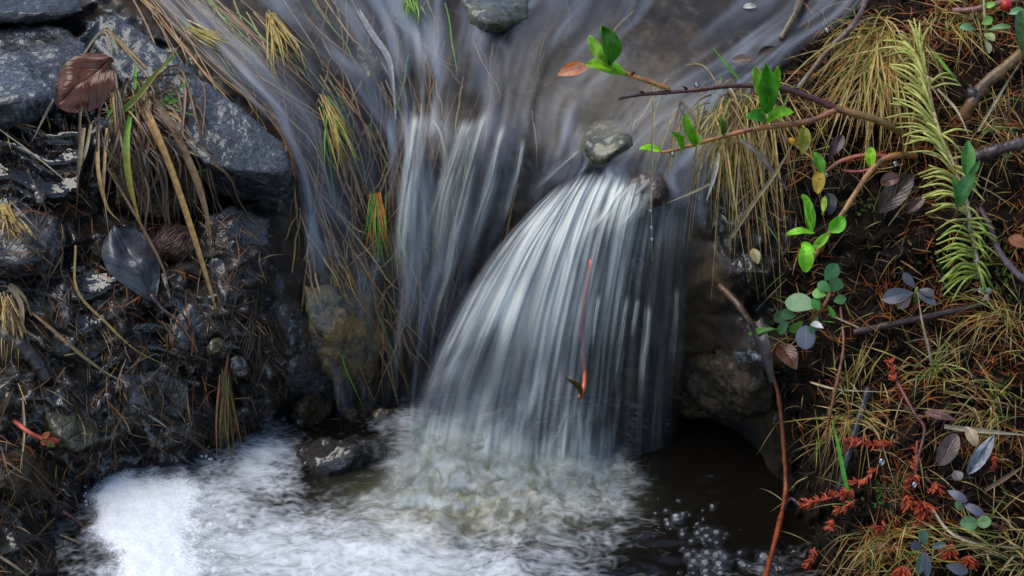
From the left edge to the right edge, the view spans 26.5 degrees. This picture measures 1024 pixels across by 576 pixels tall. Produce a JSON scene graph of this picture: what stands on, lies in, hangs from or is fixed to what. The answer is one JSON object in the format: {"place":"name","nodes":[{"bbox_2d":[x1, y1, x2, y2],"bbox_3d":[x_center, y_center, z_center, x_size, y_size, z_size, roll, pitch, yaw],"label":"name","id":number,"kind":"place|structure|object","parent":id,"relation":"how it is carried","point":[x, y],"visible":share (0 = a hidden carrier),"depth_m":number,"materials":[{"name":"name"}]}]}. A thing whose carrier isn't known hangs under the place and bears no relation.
{"place":"outdoors","nodes":[
{"label":"outdoors","id":0,"kind":"place"},
{"bbox_2d":[202,0,535,314],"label":"stream water","id":1,"kind":"structure","parent":0,"point":[431,44],"depth_m":1.83,"materials":[{"name":"liquid"}]},
{"bbox_2d":[185,19,242,52],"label":"grass tuft","id":2,"kind":"object","parent":1,"relation":"on","point":[208,34],"visible":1,"depth_m":1.85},
{"bbox_2d":[356,9,395,119],"bbox_3d":[-0.111,-0.192,1.850,0.013,0.064,0.095,-12,32,-19],"label":"drowned stick","id":3,"kind":"object","parent":1,"relation":"in","point":[378,42],"visible":1,"depth_m":1.85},
{"bbox_2d":[364,191,394,264],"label":"grass tuft","id":4,"kind":"object","parent":1,"relation":"in","point":[378,216],"visible":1,"depth_m":1.82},
{"bbox_2d":[400,0,426,26],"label":"grass tuft","id":5,"kind":"object","parent":1,"relation":"on","point":[411,7],"visible":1,"depth_m":1.86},
{"bbox_2d":[50,390,842,575],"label":"pool water","id":6,"kind":"structure","parent":0,"point":[667,461],"depth_m":1.74,"materials":[{"name":"liquid"}]},
{"bbox_2d":[83,450,221,575],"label":"foam","id":7,"kind":"object","parent":6,"relation":"on","point":[148,525],"visible":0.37,"depth_m":1.72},
{"bbox_2d":[285,309,335,408],"bbox_3d":[-0.175,0.065,1.862,0.048,0.131,0.053,0,30,0],"label":"slope rock","id":8,"kind":"object","parent":6,"relation":"on","point":[303,378],"visible":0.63,"depth_m":1.84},
{"bbox_2d":[304,282,383,393],"bbox_3d":[-0.145,0.041,1.864,0.073,0.115,0.050,-17,34,-27],"label":"ochre rock","id":9,"kind":"object","parent":6,"relation":"on","point":[336,328],"visible":0.98,"depth_m":1.84,"materials":[{"name":"stone"}]},
{"bbox_2d":[400,431,621,514],"bbox_3d":[0.003,0.129,1.750,0.255,0.095,0.100,0,30,0],"label":"splash","id":10,"kind":"object","parent":6,"relation":"on","point":[437,474],"visible":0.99,"depth_m":1.76,"materials":[{"name":"liquid"}]},
{"bbox_2d":[404,122,650,407],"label":"waterfall strands","id":11,"kind":"object","parent":6,"relation":"on","point":[614,198],"visible":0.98,"depth_m":1.79,"materials":[{"name":"liquid"}]},
{"bbox_2d":[762,370,788,575],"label":"twig","id":12,"kind":"object","parent":6,"relation":"on","point":[779,522],"visible":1,"depth_m":1.74,"materials":[{"name":"wood"}]},
{"bbox_2d":[749,317,774,383],"bbox_3d":[0.198,0.050,1.734,0.014,0.044,0.036,-9,31,-15],"label":"bark strip","id":13,"kind":"object","parent":12,"relation":"hanging from","point":[762,343],"visible":0.96,"depth_m":1.73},
{"bbox_2d":[0,0,1023,575],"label":"ground","id":14,"kind":"structure","parent":0,"point":[682,298],"depth_m":1.82,"materials":[{"name":"soil"}]},
{"bbox_2d":[0,291,32,362],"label":"grass tuft","id":15,"kind":"object","parent":14,"relation":"on","point":[9,315],"visible":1,"depth_m":1.73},
{"bbox_2d":[8,283,31,335],"bbox_3d":[-0.390,0.018,1.735,0.014,0.039,0.027,-12,32,-20],"label":"fallen straw","id":16,"kind":"object","parent":14,"relation":"on","point":[14,289],"visible":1,"depth_m":1.74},
{"bbox_2d":[0,322,51,382],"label":"twig","id":17,"kind":"object","parent":14,"relation":"on","point":[34,359],"visible":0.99,"depth_m":1.73,"materials":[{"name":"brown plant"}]},
{"bbox_2d":[0,448,52,504],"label":"bank rock","id":18,"kind":"object","parent":14,"relation":"on","point":[21,491],"visible":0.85,"depth_m":1.69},
{"bbox_2d":[0,206,67,279],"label":"bank rock","id":19,"kind":"object","parent":14,"relation":"on","point":[46,239],"visible":0.79,"depth_m":1.76,"materials":[{"name":"stone"}]},
{"bbox_2d":[0,201,35,245],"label":"grass tuft","id":20,"kind":"object","parent":19,"relation":"on","point":[7,209],"visible":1,"depth_m":1.76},
{"bbox_2d":[12,418,59,446],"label":"red seedling","id":21,"kind":"object","parent":14,"relation":"on","point":[46,439],"visible":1,"depth_m":1.71,"materials":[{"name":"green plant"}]},
{"bbox_2d":[0,0,81,24],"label":"dark rock","id":22,"kind":"object","parent":14,"relation":"on","point":[25,12],"visible":1,"depth_m":1.86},
{"bbox_2d":[0,24,85,128],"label":"flat rock","id":23,"kind":"object","parent":14,"relation":"on","point":[33,60],"visible":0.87,"depth_m":1.82,"materials":[{"name":"stone"}]},
{"bbox_2d":[58,298,72,323],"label":"speckled stone","id":24,"kind":"object","parent":14,"relation":"on","point":[63,307],"visible":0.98,"depth_m":1.75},
{"bbox_2d":[44,405,99,451],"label":"bank rock","id":25,"kind":"object","parent":14,"relation":"on","point":[56,422],"visible":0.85,"depth_m":1.73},
{"bbox_2d":[31,312,129,383],"bbox_3d":[-0.347,0.050,1.744,0.080,0.055,0.008,8,31,14],"label":"fallen straw","id":26,"kind":"object","parent":14,"relation":"on","point":[64,340],"visible":1,"depth_m":1.74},
{"bbox_2d":[55,53,113,112],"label":"brown leaf","id":27,"kind":"object","parent":14,"relation":"on","point":[86,80],"visible":1,"depth_m":1.81,"materials":[{"name":"plant"}]},
{"bbox_2d":[73,245,161,363],"bbox_3d":[-0.327,0.020,1.764,0.086,0.088,0.027,17,34,27],"label":"fallen straw","id":28,"kind":"object","parent":14,"relation":"on","point":[91,308],"visible":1,"depth_m":1.76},
{"bbox_2d":[102,225,180,321],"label":"grey leaf","id":29,"kind":"object","parent":14,"relation":"on","point":[130,260],"visible":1,"depth_m":1.77,"materials":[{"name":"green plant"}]},
{"bbox_2d":[0,110,292,575],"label":"root litter","id":30,"kind":"object","parent":14,"relation":"on","point":[161,296],"visible":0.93,"depth_m":1.77,"materials":[{"name":"plant"}]},
{"bbox_2d":[32,27,260,348],"bbox_3d":[-0.294,-0.083,1.804,0.198,0.213,0.132,25,38,36],"label":"sedge tussock","id":31,"kind":"object","parent":14,"relation":"on","point":[144,133],"visible":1,"depth_m":1.78,"materials":[{"name":"plant"}]},
{"bbox_2d":[109,150,200,219],"bbox_3d":[-0.300,-0.088,1.824,0.080,0.056,0.065,0,30,0],"label":"bank rock","id":32,"kind":"object","parent":14,"relation":"on","point":[120,197],"visible":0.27,"depth_m":1.80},
{"bbox_2d":[119,367,190,423],"bbox_3d":[-0.292,0.089,1.788,0.056,0.065,0.068,0,30,0],"label":"bank rock","id":33,"kind":"object","parent":14,"relation":"on","point":[139,395],"visible":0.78,"depth_m":1.77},
{"bbox_2d":[127,386,216,460],"bbox_3d":[-0.273,0.117,1.785,0.078,0.102,0.004,-10,31,-16],"label":"fallen straw","id":34,"kind":"object","parent":14,"relation":"on","point":[167,419],"visible":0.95,"depth_m":1.79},
{"bbox_2d":[152,223,201,264],"bbox_3d":[-0.276,-0.036,1.793,0.040,0.034,0.032,0,30,0],"label":"root ball","id":35,"kind":"object","parent":14,"relation":"on","point":[170,246],"visible":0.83,"depth_m":1.78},
{"bbox_2d":[167,300,209,353],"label":"bank rock","id":36,"kind":"object","parent":14,"relation":"on","point":[180,334],"visible":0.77,"depth_m":1.77,"materials":[{"name":"stone"}]},
{"bbox_2d":[94,15,294,200],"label":"granite slab","id":37,"kind":"structure","parent":14,"relation":"on","point":[248,149],"depth_m":1.79,"materials":[{"name":"stone"}]},
{"bbox_2d":[206,337,223,353],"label":"stone","id":38,"kind":"object","parent":14,"relation":"on","point":[213,343],"visible":1,"depth_m":1.77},
{"bbox_2d":[215,367,243,462],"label":"grass tuft","id":39,"kind":"object","parent":14,"relation":"on","point":[227,406],"visible":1,"depth_m":1.80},
{"bbox_2d":[203,206,272,307],"bbox_3d":[-0.228,-0.017,1.803,0.060,0.091,0.103,0,30,0],"label":"bank rock","id":40,"kind":"object","parent":14,"relation":"on","point":[262,222],"visible":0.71,"depth_m":1.79,"materials":[{"name":"stone"}]},
{"bbox_2d":[230,355,248,376],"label":"pale stone","id":41,"kind":"object","parent":14,"relation":"on","point":[237,364],"visible":0.99,"depth_m":1.78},
{"bbox_2d":[235,308,287,378],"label":"root hairs","id":42,"kind":"object","parent":14,"relation":"attached to","point":[265,338],"visible":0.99,"depth_m":1.79},
{"bbox_2d":[266,10,308,72],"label":"grass tuft","id":43,"kind":"object","parent":14,"relation":"on","point":[274,29],"visible":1,"depth_m":1.84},
{"bbox_2d":[291,393,332,427],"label":"bank rock","id":44,"kind":"object","parent":14,"relation":"on","point":[312,409],"visible":0.71,"depth_m":1.85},
{"bbox_2d":[318,93,365,182],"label":"grass tuft","id":45,"kind":"object","parent":14,"relation":"on","point":[334,122],"visible":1,"depth_m":1.81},
{"bbox_2d":[296,434,388,475],"bbox_3d":[-0.143,0.163,1.839,0.088,0.107,0.079,0,30,0],"label":"pool boulder","id":46,"kind":"object","parent":14,"relation":"on","point":[326,456],"visible":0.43,"depth_m":1.80,"materials":[{"name":"stone"}]},
{"bbox_2d":[339,401,376,421],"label":"bank rock","id":47,"kind":"object","parent":14,"relation":"on","point":[351,412],"visible":0.45,"depth_m":1.87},
{"bbox_2d":[355,44,386,86],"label":"cliff rock","id":48,"kind":"object","parent":14,"relation":"on","point":[370,70],"visible":0.97,"depth_m":1.85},
{"bbox_2d":[133,0,807,409],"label":"drowned grass","id":49,"kind":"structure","parent":14,"relation":"on","point":[317,200],"depth_m":1.84,"materials":[{"name":"plant"}]},
{"bbox_2d":[458,0,528,33],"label":"mossy stone","id":50,"kind":"object","parent":14,"relation":"on","point":[492,16],"visible":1,"depth_m":1.86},
{"bbox_2d":[576,119,638,168],"bbox_3d":[0.079,-0.120,1.816,0.051,0.043,0.068,0,30,0],"label":"mossy stone","id":51,"kind":"object","parent":14,"relation":"on","point":[604,143],"visible":1,"depth_m":1.79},
{"bbox_2d":[625,173,666,209],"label":"rust stone","id":52,"kind":"object","parent":14,"relation":"on","point":[638,182],"visible":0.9,"depth_m":1.76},
{"bbox_2d":[671,347,775,420],"bbox_3d":[0.178,0.083,1.813,0.054,0.123,0.140,-16,34,-26],"label":"dark boulder","id":53,"kind":"object","parent":14,"relation":"on","point":[722,384],"visible":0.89,"depth_m":1.79,"materials":[{"name":"stone"}]},
{"bbox_2d":[733,348,763,365],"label":"stone","id":54,"kind":"object","parent":53,"relation":"on","point":[748,356],"visible":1,"depth_m":1.72,"materials":[{"name":"stone"}]},
{"bbox_2d":[716,282,757,328],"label":"twig","id":55,"kind":"object","parent":14,"relation":"on","point":[730,296],"visible":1,"depth_m":1.74,"materials":[{"name":"wood"}]},
{"bbox_2d":[649,63,839,336],"bbox_3d":[0.196,-0.079,1.781,0.192,0.166,0.136,21,36,32],"label":"grass tussock","id":56,"kind":"object","parent":14,"relation":"on","point":[736,115],"depth_m":1.75,"materials":[{"name":"plant"}]},
{"bbox_2d":[730,144,791,238],"bbox_3d":[0.202,-0.075,1.726,0.060,0.069,0.012,-18,35,-29],"label":"fallen straw","id":57,"kind":"object","parent":56,"relation":"in","point":[754,201],"visible":1,"depth_m":1.72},
{"bbox_2d":[739,138,787,190],"bbox_3d":[0.198,-0.098,1.727,0.049,0.031,0.007,24,38,35],"label":"dead blade","id":58,"kind":"object","parent":56,"relation":"attached to","point":[758,154],"visible":1,"depth_m":1.73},
{"bbox_2d":[585,25,920,153],"bbox_3d":[0.192,-0.154,1.696,0.272,0.118,0.028,-2,30,-4],"label":"willow branch","id":59,"kind":"object","parent":14,"relation":"on","point":[766,85],"visible":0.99,"depth_m":1.70,"materials":[{"name":"brown plant"}]},
{"bbox_2d":[650,87,653,242],"bbox_3d":[0.110,-0.089,1.725,0.005,0.126,0.063,0,30,0],"label":"dangling straw","id":60,"kind":"object","parent":59,"relation":"hanging from","point":[652,137],"visible":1,"depth_m":1.70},
{"bbox_2d":[775,343,797,369],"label":"brown leaf","id":61,"kind":"object","parent":14,"relation":"on","point":[789,358],"visible":1,"depth_m":1.72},
{"bbox_2d":[778,0,804,40],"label":"twig","id":62,"kind":"object","parent":14,"relation":"on","point":[797,8],"visible":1,"depth_m":1.82,"materials":[{"name":"wood"}]},
{"bbox_2d":[748,263,845,334],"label":"cowberry clump","id":63,"kind":"object","parent":14,"relation":"on","point":[798,302],"visible":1,"depth_m":1.70,"materials":[{"name":"green plant"}]},
{"bbox_2d":[796,325,814,349],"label":"round leaf","id":64,"kind":"object","parent":14,"relation":"on","point":[805,339],"visible":1,"depth_m":1.70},
{"bbox_2d":[795,487,853,510],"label":"crowberry shoot","id":65,"kind":"object","parent":14,"relation":"on","point":[817,500],"visible":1,"depth_m":1.68,"materials":[{"name":"red plant"}]},
{"bbox_2d":[796,0,868,89],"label":"twig","id":66,"kind":"object","parent":14,"relation":"on","point":[854,22],"visible":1,"depth_m":1.78,"materials":[{"name":"wood"}]},
{"bbox_2d":[823,306,844,440],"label":"twig","id":67,"kind":"object","parent":14,"relation":"on","point":[837,378],"visible":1,"depth_m":1.69,"materials":[{"name":"wood"}]},
{"bbox_2d":[828,135,844,159],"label":"brown leaf","id":68,"kind":"object","parent":14,"relation":"on","point":[840,143],"visible":1,"depth_m":1.73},
{"bbox_2d":[832,421,851,505],"bbox_3d":[0.252,0.135,1.671,0.004,0.055,0.039,-11,32,-19],"label":"grass sprout","id":69,"kind":"object","parent":14,"relation":"on","point":[842,468],"depth_m":1.67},
{"bbox_2d":[768,386,926,493],"bbox_3d":[0.250,0.122,1.701,0.143,0.080,0.060,19,35,29],"label":"grass tuft","id":70,"kind":"object","parent":14,"relation":"on","point":[847,423],"visible":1,"depth_m":1.69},
{"bbox_2d":[786,127,918,272],"bbox_3d":[0.268,-0.068,1.714,0.108,0.093,0.085,0,30,0],"label":"willow shoot","id":71,"kind":"object","parent":14,"relation":"on","point":[807,256],"visible":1,"depth_m":1.70,"materials":[{"name":"green plant"}]},
{"bbox_2d":[824,193,836,214],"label":"black leaf","id":72,"kind":"object","parent":71,"relation":"hanging from","point":[831,203],"visible":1,"depth_m":1.72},
{"bbox_2d":[836,386,872,490],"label":"twig","id":73,"kind":"object","parent":14,"relation":"on","point":[847,456],"visible":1,"depth_m":1.68,"materials":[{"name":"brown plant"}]},
{"bbox_2d":[824,335,888,426],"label":"grass tuft","id":74,"kind":"object","parent":14,"relation":"on","point":[857,363],"visible":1,"depth_m":1.69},
{"bbox_2d":[848,467,877,487],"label":"crowberry shoot","id":75,"kind":"object","parent":14,"relation":"on","point":[870,472],"visible":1,"depth_m":1.66,"materials":[{"name":"red plant"}]},
{"bbox_2d":[704,2,1023,519],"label":"moss","id":76,"kind":"object","parent":14,"relation":"on","point":[1000,293],"visible":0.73,"depth_m":1.71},
{"bbox_2d":[842,436,897,451],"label":"crowberry shoot","id":77,"kind":"object","parent":14,"relation":"on","point":[868,443],"visible":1,"depth_m":1.67,"materials":[{"name":"red plant"}]},
{"bbox_2d":[720,0,1023,575],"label":"needle litter","id":78,"kind":"object","parent":14,"relation":"on","point":[1009,18],"visible":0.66,"depth_m":1.71,"materials":[{"name":"plant"}]},
{"bbox_2d":[891,373,925,490],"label":"twig","id":79,"kind":"object","parent":78,"relation":"on","point":[918,418],"visible":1,"depth_m":1.66,"materials":[{"name":"brown plant"}]},
{"bbox_2d":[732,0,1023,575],"bbox_3d":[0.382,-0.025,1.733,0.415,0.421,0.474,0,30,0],"label":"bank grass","id":80,"kind":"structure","parent":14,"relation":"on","point":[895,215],"depth_m":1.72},
{"bbox_2d":[782,8,984,199],"bbox_3d":[0.287,-0.154,1.765,0.153,0.098,0.160,-22,37,-33],"label":"grass tussock","id":81,"kind":"object","parent":14,"relation":"on","point":[888,75],"depth_m":1.75,"materials":[{"name":"plant"}]},
{"bbox_2d":[880,173,899,185],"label":"brown leaf","id":82,"kind":"object","parent":14,"relation":"on","point":[889,179],"visible":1,"depth_m":1.71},
{"bbox_2d":[877,174,913,212],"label":"brown leaf","id":83,"kind":"object","parent":14,"relation":"on","point":[887,202],"visible":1,"depth_m":1.71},
{"bbox_2d":[818,516,983,575],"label":"grass tuft","id":84,"kind":"object","parent":14,"relation":"on","point":[881,543],"visible":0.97,"depth_m":1.65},
{"bbox_2d":[882,273,935,308],"bbox_3d":[0.306,0.005,1.683,0.041,0.027,0.023,0,30,0],"label":"dark rosette","id":85,"kind":"object","parent":14,"relation":"on","point":[900,298],"visible":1,"depth_m":1.68,"materials":[{"name":"grey plant"}]},
{"bbox_2d":[901,495,919,513],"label":"crowberry shoot","id":86,"kind":"object","parent":14,"relation":"on","point":[911,502],"visible":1,"depth_m":1.65,"materials":[{"name":"red plant"}]},
{"bbox_2d":[906,195,925,212],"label":"brown leaf","id":87,"kind":"object","parent":14,"relation":"on","point":[914,204],"visible":1,"depth_m":1.71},
{"bbox_2d":[852,299,991,335],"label":"twig","id":88,"kind":"object","parent":14,"relation":"on","point":[898,322],"visible":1,"depth_m":1.69,"materials":[{"name":"wood"}]},
{"bbox_2d":[863,313,981,398],"bbox_3d":[0.318,0.055,1.687,0.094,0.055,0.052,0,30,0],"label":"grass tuft","id":89,"kind":"object","parent":14,"relation":"on","point":[928,376],"visible":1,"depth_m":1.68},
{"bbox_2d":[913,501,937,525],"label":"crowberry shoot","id":90,"kind":"object","parent":14,"relation":"on","point":[923,509],"visible":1,"depth_m":1.64,"materials":[{"name":"red plant"}]},
{"bbox_2d":[878,18,999,302],"bbox_3d":[0.329,-0.103,1.727,0.066,0.156,0.201,-6,30,-9],"label":"spruce sprig","id":91,"kind":"object","parent":14,"relation":"on","point":[923,88],"visible":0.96,"depth_m":1.70,"materials":[{"name":"green plant"}]},
{"bbox_2d":[910,530,968,575],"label":"cowberry plant","id":92,"kind":"object","parent":14,"relation":"on","point":[923,563],"visible":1,"depth_m":1.62,"materials":[{"name":"grey plant"}]},
{"bbox_2d":[925,409,955,420],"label":"brown leaf","id":93,"kind":"object","parent":14,"relation":"on","point":[938,414],"visible":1,"depth_m":1.66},
{"bbox_2d":[861,480,1023,575],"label":"grass tussock","id":94,"kind":"object","parent":14,"relation":"on","point":[983,547],"depth_m":1.63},
{"bbox_2d":[955,501,990,529],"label":"green seedling","id":95,"kind":"object","parent":94,"relation":"on","point":[969,522],"visible":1,"depth_m":1.61,"materials":[{"name":"green plant"}]},
{"bbox_2d":[931,509,1018,547],"bbox_3d":[0.348,0.184,1.631,0.075,0.018,0.015,11,32,19],"label":"fallen straw","id":96,"kind":"object","parent":94,"relation":"on","point":[951,532],"visible":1,"depth_m":1.63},
{"bbox_2d":[936,433,959,465],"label":"brown leaf","id":97,"kind":"object","parent":14,"relation":"on","point":[948,449],"visible":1,"depth_m":1.65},
{"bbox_2d":[938,544,959,562],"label":"crowberry shoot","id":98,"kind":"object","parent":14,"relation":"on","point":[949,555],"visible":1,"depth_m":1.63,"materials":[{"name":"red plant"}]},
{"bbox_2d":[905,0,1014,74],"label":"grass tuft","id":99,"kind":"object","parent":14,"relation":"on","point":[931,23],"visible":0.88,"depth_m":1.78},
{"bbox_2d":[898,359,1023,463],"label":"grass tuft","id":100,"kind":"object","parent":14,"relation":"on","point":[990,419],"visible":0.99,"depth_m":1.67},
{"bbox_2d":[952,140,979,218],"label":"willow seedling","id":101,"kind":"object","parent":14,"relation":"on","point":[963,187],"visible":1,"depth_m":1.67,"materials":[{"name":"green plant"}]},
{"bbox_2d":[965,426,978,445],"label":"tan leaf","id":102,"kind":"object","parent":14,"relation":"on","point":[972,436],"visible":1,"depth_m":1.64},
{"bbox_2d":[930,258,1023,365],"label":"grass tuft","id":103,"kind":"object","parent":14,"relation":"on","point":[1007,321],"visible":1,"depth_m":1.68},
{"bbox_2d":[967,435,994,474],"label":"curled leaf","id":104,"kind":"object","parent":14,"relation":"on","point":[980,456],"visible":1,"depth_m":1.63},
{"bbox_2d":[944,424,1023,435],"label":"fallen straw","id":105,"kind":"object","parent":14,"relation":"on","point":[962,428],"visible":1,"depth_m":1.66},
{"bbox_2d":[946,87,1023,202],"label":"grass tuft","id":106,"kind":"object","parent":14,"relation":"on","point":[990,127],"visible":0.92,"depth_m":1.73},
{"bbox_2d":[952,0,1023,14],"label":"twig","id":107,"kind":"object","parent":14,"relation":"on","point":[975,9],"visible":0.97,"depth_m":1.78,"materials":[{"name":"wood"}]},
{"bbox_2d":[956,10,1023,122],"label":"bare twig","id":108,"kind":"object","parent":14,"relation":"on","point":[973,96],"visible":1,"depth_m":1.72,"materials":[{"name":"wood"}]},
{"bbox_2d":[959,0,1023,53],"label":"cowberry seedling","id":109,"kind":"object","parent":14,"relation":"on","point":[987,20],"visible":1,"depth_m":1.75,"materials":[{"name":"green plant"}]},
{"bbox_2d":[977,61,1020,131],"bbox_3d":[0.390,-0.154,1.730,0.004,0.042,0.066,23,37,34],"label":"fallen straw","id":110,"kind":"object","parent":14,"relation":"on","point":[992,106],"visible":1,"depth_m":1.72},
{"bbox_2d":[975,136,1023,163],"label":"twig","id":111,"kind":"object","parent":14,"relation":"on","point":[986,153],"visible":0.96,"depth_m":1.71,"materials":[{"name":"wood"}]},
{"bbox_2d":[977,205,1023,282],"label":"twig","id":112,"kind":"object","parent":14,"relation":"on","point":[1012,268],"visible":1,"depth_m":1.68,"materials":[{"name":"wood"}]},
{"bbox_2d":[415,181,636,466],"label":"waterfall","id":113,"kind":"structure","parent":0,"point":[534,274],"depth_m":1.77,"materials":[{"name":"liquid"}]},
{"bbox_2d":[565,259,594,398],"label":"drowned shoot","id":114,"kind":"object","parent":113,"relation":"in","point":[579,387],"visible":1,"depth_m":1.76,"materials":[{"name":"red plant"}]},
{"bbox_2d":[566,34,752,191],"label":"stream water","id":115,"kind":"structure","parent":0,"point":[684,158],"depth_m":1.78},
{"bbox_2d":[558,62,587,75],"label":"sunken leaf","id":116,"kind":"object","parent":115,"relation":"in","point":[573,68],"visible":0.91,"depth_m":1.83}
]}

